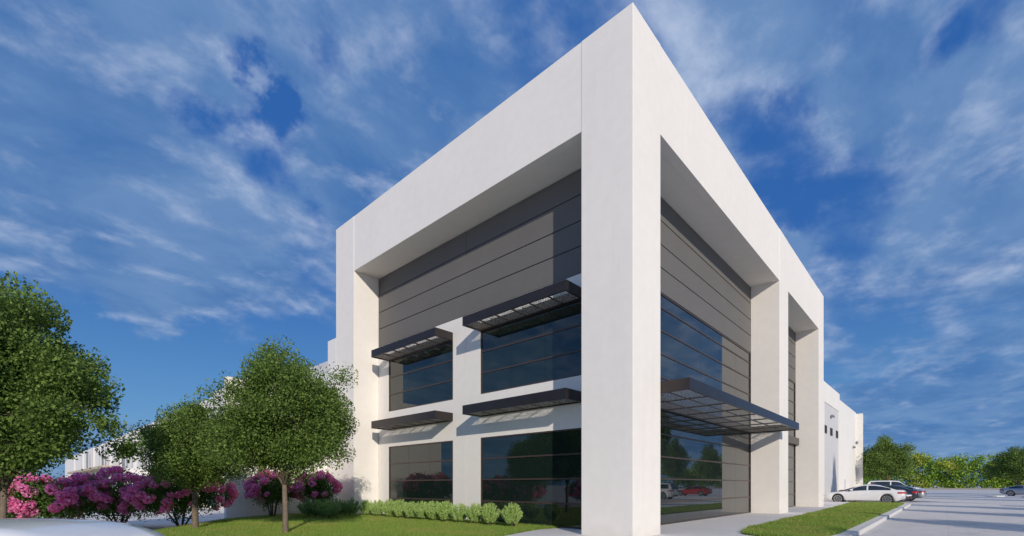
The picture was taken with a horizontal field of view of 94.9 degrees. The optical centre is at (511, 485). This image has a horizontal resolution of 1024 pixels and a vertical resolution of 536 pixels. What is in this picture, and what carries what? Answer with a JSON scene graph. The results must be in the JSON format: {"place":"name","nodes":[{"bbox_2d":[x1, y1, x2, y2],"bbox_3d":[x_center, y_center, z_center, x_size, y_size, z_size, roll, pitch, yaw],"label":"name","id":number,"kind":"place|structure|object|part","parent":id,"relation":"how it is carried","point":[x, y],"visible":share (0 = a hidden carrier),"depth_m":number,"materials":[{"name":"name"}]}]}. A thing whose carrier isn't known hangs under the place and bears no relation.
{"place":"outdoors","nodes":[
{"label":"outdoors","id":0,"kind":"place"},
{"bbox_2d":[155,513,559,535],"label":"lawn ground","id":1,"kind":"structure","parent":0,"point":[406,527],"depth_m":16.80,"materials":[{"name":"plant"}]},
{"bbox_2d":[0,270,146,517],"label":"lawn tree","id":2,"kind":"object","parent":1,"relation":"on","point":[48,389],"visible":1,"depth_m":11.61,"materials":[{"name":"green plant"}]},
{"bbox_2d":[129,393,255,527],"bbox_3d":[-11.550,-0.810,17.065,3.946,5.021,4.086,0,0,8],"label":"lawn tree","id":3,"kind":"object","parent":1,"relation":"on","point":[169,444],"visible":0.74,"depth_m":16.18,"materials":[{"name":"green plant"}]},
{"bbox_2d":[238,468,296,516],"bbox_3d":[-12.018,0.413,23.501,2.568,2.701,2.800,0,0,43],"label":"flowering bush","id":4,"kind":"object","parent":1,"relation":"on","point":[263,490],"visible":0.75,"depth_m":22.92,"materials":[{"name":"purple plant"}]},
{"bbox_2d":[192,334,359,531],"bbox_3d":[-7.244,-1.579,15.471,5.331,6.557,4.987,0,0,43],"label":"lawn tree","id":5,"kind":"object","parent":1,"relation":"on","point":[267,426],"visible":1,"depth_m":14.59,"materials":[{"name":"green plant"}]},
{"bbox_2d":[297,499,316,515],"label":"row shrub","id":6,"kind":"object","parent":1,"relation":"on","point":[305,507],"visible":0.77,"depth_m":22.93,"materials":[{"name":"green plant"}]},
{"bbox_2d":[310,498,324,516],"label":"row shrub","id":7,"kind":"object","parent":1,"relation":"on","point":[315,510],"visible":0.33,"depth_m":22.78,"materials":[{"name":"green plant"}]},
{"bbox_2d":[294,468,342,515],"bbox_3d":[-10.048,0.334,24.212,2.605,2.858,2.728,0,0,43],"label":"flowering bush","id":8,"kind":"object","parent":1,"relation":"on","point":[315,487],"visible":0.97,"depth_m":23.85,"materials":[{"name":"purple plant"}]},
{"bbox_2d":[316,499,341,517],"bbox_3d":[-8.661,1.139,22.209,1.145,1.021,1.159,0,0,43],"label":"row shrub","id":9,"kind":"object","parent":1,"relation":"on","point":[327,509],"visible":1,"depth_m":22.06,"materials":[{"name":"green plant"}]},
{"bbox_2d":[328,497,347,516],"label":"row shrub","id":10,"kind":"object","parent":1,"relation":"on","point":[340,501],"visible":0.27,"depth_m":23.29,"materials":[{"name":"green plant"}]},
{"bbox_2d":[339,498,361,515],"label":"row shrub","id":11,"kind":"object","parent":1,"relation":"on","point":[352,508],"visible":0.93,"depth_m":23.39,"materials":[{"name":"green plant"}]},
{"bbox_2d":[359,500,372,514],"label":"row shrub","id":12,"kind":"object","parent":1,"relation":"on","point":[364,509],"visible":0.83,"depth_m":24.06,"materials":[{"name":"green plant"}]},
{"bbox_2d":[369,499,383,515],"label":"row shrub","id":13,"kind":"object","parent":1,"relation":"on","point":[375,508],"visible":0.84,"depth_m":23.48,"materials":[{"name":"green plant"}]},
{"bbox_2d":[381,499,393,516],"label":"row shrub","id":14,"kind":"object","parent":1,"relation":"on","point":[386,507],"visible":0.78,"depth_m":22.73,"materials":[{"name":"green plant"}]},
{"bbox_2d":[391,499,406,516],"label":"row shrub","id":15,"kind":"object","parent":1,"relation":"on","point":[396,508],"visible":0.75,"depth_m":22.18,"materials":[{"name":"green plant"}]},
{"bbox_2d":[402,502,415,518],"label":"row shrub","id":16,"kind":"object","parent":1,"relation":"on","point":[407,510],"visible":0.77,"depth_m":21.68,"materials":[{"name":"green plant"}]},
{"bbox_2d":[413,501,427,518],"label":"row shrub","id":17,"kind":"object","parent":1,"relation":"on","point":[419,511],"visible":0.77,"depth_m":21.09,"materials":[{"name":"green plant"}]},
{"bbox_2d":[424,501,439,520],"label":"row shrub","id":18,"kind":"object","parent":1,"relation":"on","point":[430,510],"visible":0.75,"depth_m":20.57,"materials":[{"name":"green plant"}]},
{"bbox_2d":[436,500,454,520],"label":"row shrub","id":19,"kind":"object","parent":1,"relation":"on","point":[442,512],"visible":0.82,"depth_m":20.06,"materials":[{"name":"green plant"}]},
{"bbox_2d":[449,503,466,521],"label":"row shrub","id":20,"kind":"object","parent":1,"relation":"on","point":[456,514],"visible":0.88,"depth_m":19.50,"materials":[{"name":"green plant"}]},
{"bbox_2d":[464,502,481,523],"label":"row shrub","id":21,"kind":"object","parent":1,"relation":"on","point":[474,515],"visible":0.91,"depth_m":18.83,"materials":[{"name":"green plant"}]},
{"bbox_2d":[479,503,500,524],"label":"row shrub","id":22,"kind":"object","parent":1,"relation":"on","point":[488,514],"visible":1,"depth_m":18.29,"materials":[{"name":"green plant"}]},
{"bbox_2d":[500,502,522,526],"bbox_3d":[-0.008,1.139,17.681,0.872,1.022,0.884,0,0,43],"label":"row shrub","id":23,"kind":"object","parent":1,"relation":"on","point":[512,515],"visible":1,"depth_m":17.57,"materials":[{"name":"green plant"}]},
{"bbox_2d":[0,0,1023,485],"label":"sky","id":24,"kind":"structure","parent":0,"point":[181,177],"materials":[{"name":"blue"}]},
{"bbox_2d":[37,486,1023,535],"bbox_3d":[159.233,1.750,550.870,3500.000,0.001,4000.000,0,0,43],"label":"ground","id":25,"kind":"structure","parent":0,"point":[956,513],"depth_m":25.37,"materials":[{"name":"concrete"}]},
{"bbox_2d":[7,473,61,517],"bbox_3d":[-18.100,0.434,16.766,2.953,2.670,3.408,0,0,18],"label":"flowering bush","id":26,"kind":"object","parent":25,"relation":"on","point":[21,508],"visible":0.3,"depth_m":16.46,"materials":[{"name":"pink plant"}]},
{"bbox_2d":[7,468,118,519],"bbox_3d":[-16.940,0.545,17.595,3.036,2.451,3.429,0,0,43],"label":"flowering bush","id":27,"kind":"object","parent":25,"relation":"on","point":[56,504],"visible":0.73,"depth_m":17.00,"materials":[{"name":"pink plant"}]},
{"bbox_2d":[0,518,164,535],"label":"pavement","id":28,"kind":"structure","parent":25,"relation":"on","point":[43,527],"depth_m":4.45,"materials":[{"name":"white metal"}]},
{"bbox_2d":[60,465,170,522],"bbox_3d":[-15.786,0.473,19.004,3.602,2.605,3.278,0,0,-6],"label":"flowering bush","id":29,"kind":"object","parent":25,"relation":"on","point":[116,473],"visible":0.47,"depth_m":18.18,"materials":[{"name":"purple plant"}]},
{"bbox_2d":[115,468,199,506],"bbox_3d":[-28.770,0.300,38.570,5.050,3.200,5.360,0,0,43],"label":"yard enclosure","id":30,"kind":"object","parent":25,"relation":"on","point":[132,470],"visible":0.17,"depth_m":35.42,"materials":[{"name":"paint"}]},
{"bbox_2d":[114,474,238,526],"bbox_3d":[-13.475,0.534,19.167,3.452,2.472,4.220,0,0,43],"label":"flowering bush","id":31,"kind":"object","parent":25,"relation":"on","point":[166,499],"visible":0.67,"depth_m":18.39,"materials":[{"name":"purple plant"}]},
{"bbox_2d":[65,338,335,504],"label":"warehouse","id":32,"kind":"structure","parent":25,"relation":"on","point":[93,459],"depth_m":73.47,"materials":[{"name":"paint"}]},
{"bbox_2d":[224,376,327,518],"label":"screen wall","id":33,"kind":"structure","parent":25,"relation":"on","point":[240,507],"depth_m":24.01,"materials":[{"name":"white paint"}]},
{"bbox_2d":[336,2,823,535],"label":"office building","id":34,"kind":"structure","parent":25,"relation":"on","point":[576,286],"depth_m":19.61,"materials":[{"name":"white paint"}]},
{"bbox_2d":[389,341,452,411],"bbox_3d":[-4.690,-5.375,23.720,5.380,2.790,0.078,0,0,43],"label":"window","id":35,"kind":"structure","parent":34,"relation":"in","point":[424,377],"depth_m":23.53,"materials":[{"name":"blue glass"}]},
{"bbox_2d":[389,440,452,518],"bbox_3d":[-4.690,-0.240,23.720,5.380,3.680,0.078,0,0,43],"label":"window","id":36,"kind":"structure","parent":34,"relation":"in","point":[423,472],"depth_m":23.53,"materials":[{"name":"brown glass"}]},
{"bbox_2d":[481,300,580,393],"bbox_3d":[0.628,-5.375,18.807,5.380,2.790,0.078,0,0,43],"label":"window","id":37,"kind":"structure","parent":34,"relation":"in","point":[545,346],"depth_m":18.60,"materials":[{"name":"blue glass"}]},
{"bbox_2d":[481,428,580,528],"bbox_3d":[0.628,-0.240,18.807,5.380,3.680,0.078,0,0,43],"label":"window","id":38,"kind":"structure","parent":34,"relation":"in","point":[539,472],"depth_m":18.49,"materials":[{"name":"black glass"}]},
{"bbox_2d":[660,292,749,425],"bbox_3d":[8.769,-5.515,21.843,0.078,4.310,14.930,0,0,43],"label":"window","id":39,"kind":"structure","parent":34,"relation":"in","point":[689,346],"depth_m":21.75,"materials":[{"name":"blue glass"}]},
{"bbox_2d":[660,410,749,524],"bbox_3d":[8.769,-0.880,21.843,0.078,4.960,14.930,0,0,43],"label":"window","id":40,"kind":"structure","parent":34,"relation":"in","point":[705,466],"depth_m":21.84,"materials":[{"name":"black glass"}]},
{"bbox_2d":[788,379,794,436],"bbox_3d":[18.238,-5.585,32.094,0.078,4.170,9.080,0,0,43],"label":"window","id":41,"kind":"structure","parent":34,"relation":"in","point":[791,385],"depth_m":34.71,"materials":[{"name":"grey glass"}]},
{"bbox_2d":[788,444,794,506],"bbox_3d":[18.238,-0.700,32.094,0.078,4.600,9.080,0,0,43],"label":"window","id":42,"kind":"structure","parent":34,"relation":"in","point":[791,448],"depth_m":34.71,"materials":[{"name":"grey glass"}]},
{"bbox_2d":[824,381,862,493],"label":"warehouse wing","id":43,"kind":"structure","parent":25,"relation":"on","point":[843,445],"depth_m":62.68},
{"bbox_2d":[824,484,906,502],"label":"parked car","id":44,"kind":"object","parent":25,"relation":"on","point":[872,492],"visible":0.94,"depth_m":43.82,"materials":[{"name":"white paint"}]},
{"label":"side window","id":45,"kind":"part","parent":44,"relation":"part of","materials":[{"name":"black glass"}]},
{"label":"side window","id":46,"kind":"part","parent":44,"relation":"part of","materials":[{"name":"black glass"}]},
{"bbox_2d":[838,486,911,502],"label":"parked car","id":47,"kind":"object","parent":25,"relation":"on","point":[909,496],"visible":0.2,"depth_m":46.42,"materials":[{"name":"white paint"}]},
{"bbox_2d":[858,485,918,501],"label":"parked car","id":48,"kind":"object","parent":25,"relation":"on","point":[914,493],"visible":0.18,"depth_m":48.75,"materials":[{"name":"black paint"}]},
{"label":"side window","id":49,"kind":"part","parent":48,"relation":"part of","materials":[{"name":"glass"}]},
{"bbox_2d":[861,433,917,479],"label":"lot tree","id":50,"kind":"object","parent":25,"relation":"on","point":[883,458],"visible":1,"depth_m":70.82,"materials":[{"name":"green plant"}]},
{"bbox_2d":[868,480,926,490],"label":"parked car","id":51,"kind":"object","parent":25,"relation":"on","point":[887,482],"visible":0.12,"depth_m":65.46,"materials":[{"name":"white paint"}]},
{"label":"side window","id":52,"kind":"part","parent":51,"relation":"part of","materials":[{"name":"black glass"}]},
{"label":"side window","id":53,"kind":"part","parent":51,"relation":"part of","materials":[{"name":"black glass"}]},
{"bbox_2d":[895,485,925,500],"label":"parked car","id":54,"kind":"object","parent":25,"relation":"on","point":[922,493],"visible":0.2,"depth_m":51.59,"materials":[{"name":"silver metal"}]},
{"bbox_2d":[863,446,1023,487],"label":"woodland","id":55,"kind":"object","parent":25,"relation":"on","point":[951,474],"visible":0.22,"depth_m":183.24,"materials":[{"name":"green plant"}]},
{"bbox_2d":[924,488,1000,489],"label":"kerb","id":56,"kind":"structure","parent":25,"relation":"on","point":[962,488],"depth_m":175.78,"materials":[{"name":"grey concrete"}]},
{"bbox_2d":[986,495,1004,496],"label":"kerb","id":57,"kind":"structure","parent":25,"relation":"on","point":[995,496],"depth_m":71.92,"materials":[{"name":"concrete"}]},
{"bbox_2d":[979,445,1023,494],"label":"lot tree","id":58,"kind":"object","parent":25,"relation":"on","point":[1011,465],"visible":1,"depth_m":85.73,"materials":[{"name":"green plant"}]},
{"bbox_2d":[999,485,1023,495],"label":"parked car","id":59,"kind":"object","parent":25,"relation":"on","point":[1013,490],"visible":1,"depth_m":74.67,"materials":[{"name":"blue metal"}]},
{"bbox_2d":[506,499,907,535],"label":"pavement","id":60,"kind":"structure","parent":0,"point":[731,525],"depth_m":18.60,"materials":[{"name":"concrete"}]},
{"bbox_2d":[844,503,911,535],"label":"kerb","id":61,"kind":"structure","parent":60,"relation":"on","point":[861,530],"depth_m":20.05,"materials":[{"name":"concrete"}]},
{"bbox_2d":[740,501,903,535],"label":"island grass","id":62,"kind":"structure","parent":0,"point":[835,520],"depth_m":19.57,"materials":[{"name":"green plant"}]}
]}

